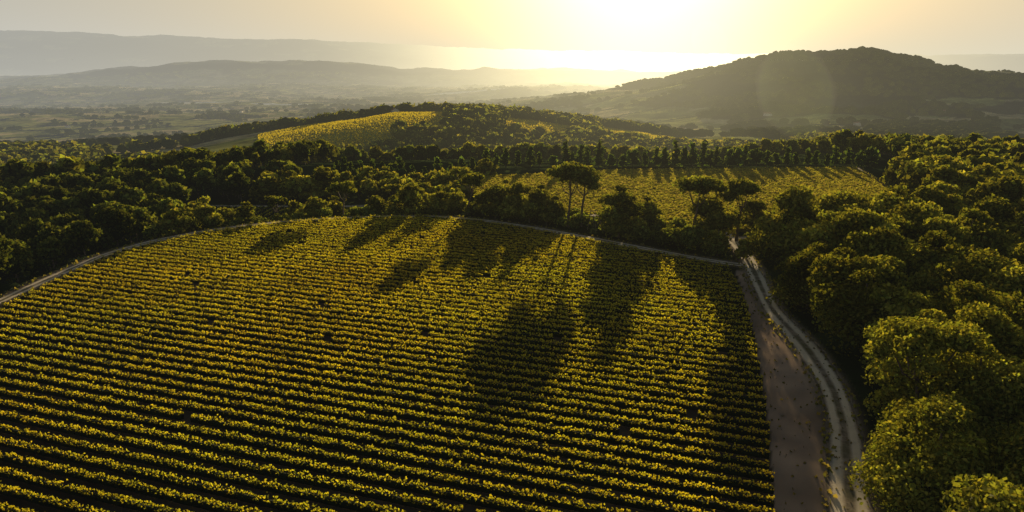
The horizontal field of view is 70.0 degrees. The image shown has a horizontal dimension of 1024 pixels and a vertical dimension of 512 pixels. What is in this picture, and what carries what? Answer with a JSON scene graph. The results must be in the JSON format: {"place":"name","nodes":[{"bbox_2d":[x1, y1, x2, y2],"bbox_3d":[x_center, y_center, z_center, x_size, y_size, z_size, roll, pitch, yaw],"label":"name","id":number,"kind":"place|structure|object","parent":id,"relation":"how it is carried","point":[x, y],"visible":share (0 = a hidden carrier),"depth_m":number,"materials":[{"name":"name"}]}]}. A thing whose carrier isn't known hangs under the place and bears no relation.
{"place":"outdoors","nodes":[
{"label":"outdoors","id":0,"kind":"place"},
{"bbox_2d":[210,205,363,206],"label":"track path","id":1,"kind":"structure","parent":0,"point":[262,206],"depth_m":273.11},
{"bbox_2d":[0,216,759,303],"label":"dirt path","id":2,"kind":"structure","parent":0,"point":[20,291],"depth_m":179.93,"materials":[{"name":"brown soil"}]},
{"bbox_2d":[0,30,1023,511],"bbox_3d":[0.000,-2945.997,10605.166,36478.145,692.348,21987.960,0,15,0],"label":"ground","id":3,"kind":"structure","parent":0,"point":[54,58],"depth_m":339.60,"materials":[{"name":"brown soil"}]},
{"bbox_2d":[212,204,370,219],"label":"bushes","id":4,"kind":"object","parent":3,"relation":"on","point":[268,210],"visible":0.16,"depth_m":260.21,"materials":[{"name":"green plant"}]},
{"bbox_2d":[0,214,774,511],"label":"vineyard vines","id":5,"kind":"object","parent":3,"relation":"on","point":[459,248],"visible":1,"depth_m":113.16,"materials":[{"name":"green plant"}]},
{"bbox_2d":[0,167,887,505],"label":"grass verge","id":6,"kind":"structure","parent":3,"relation":"on","point":[828,467],"depth_m":142.41,"materials":[{"name":"green plant"}]},
{"bbox_2d":[142,161,769,259],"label":"pine trees","id":7,"kind":"object","parent":3,"relation":"on","point":[505,201],"visible":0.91,"depth_m":202.64,"materials":[{"name":"green plant"}]},
{"bbox_2d":[257,111,746,148],"bbox_3d":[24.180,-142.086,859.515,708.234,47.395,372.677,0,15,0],"label":"field vines","id":8,"kind":"object","parent":3,"relation":"on","point":[284,133],"visible":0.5,"depth_m":837.99,"materials":[{"name":"green plant"}]},
{"bbox_2d":[64,98,945,128],"bbox_3d":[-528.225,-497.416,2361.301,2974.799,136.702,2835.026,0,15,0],"label":"farmhouses","id":9,"kind":"object","parent":3,"relation":"on","point":[857,123],"visible":0.48,"depth_m":1610.35,"materials":[{"name":"beige"}]},
{"bbox_2d":[0,129,1023,511],"bbox_3d":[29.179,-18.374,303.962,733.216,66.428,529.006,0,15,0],"label":"forest","id":10,"kind":"object","parent":3,"relation":"on","point":[912,281],"visible":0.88,"depth_m":150.34,"materials":[{"name":"green plant"}]},
{"bbox_2d":[0,46,1023,141],"bbox_3d":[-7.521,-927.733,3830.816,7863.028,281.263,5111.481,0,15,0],"label":"hills","id":11,"kind":"structure","parent":3,"relation":"on","point":[943,73],"depth_m":2254.66,"materials":[{"name":"green plant"}]},
{"bbox_2d":[0,100,1023,165],"bbox_3d":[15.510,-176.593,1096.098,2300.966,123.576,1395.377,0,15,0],"label":"forest trees","id":12,"kind":"object","parent":3,"relation":"on","point":[480,124],"visible":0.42,"depth_m":943.30,"materials":[{"name":"green plant"}]},
{"bbox_2d":[587,210,603,230],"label":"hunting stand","id":13,"kind":"object","parent":3,"relation":"on","point":[594,215],"visible":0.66,"depth_m":204.32,"materials":[{"name":"brown wood"}]},
{"bbox_2d":[333,139,880,179],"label":"windbreak trees","id":14,"kind":"object","parent":3,"relation":"on","point":[756,156],"visible":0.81,"depth_m":324.84,"materials":[{"name":"green plant"}]},
{"bbox_2d":[474,166,885,231],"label":"vines","id":15,"kind":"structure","parent":3,"relation":"on","point":[663,193],"depth_m":275.27,"materials":[{"name":"green plant"}]},
{"bbox_2d":[725,232,873,511],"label":"dirt road","id":16,"kind":"structure","parent":3,"relation":"on","point":[845,449],"depth_m":99.31,"materials":[{"name":"soil"}]},
{"bbox_2d":[0,0,1023,55],"label":"sky","id":17,"kind":"structure","parent":0,"point":[925,27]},
{"bbox_2d":[739,269,867,511],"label":"field weeds","id":18,"kind":"object","parent":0,"point":[816,476],"visible":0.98,"depth_m":102.34,"materials":[{"name":"green plant"}]}
]}

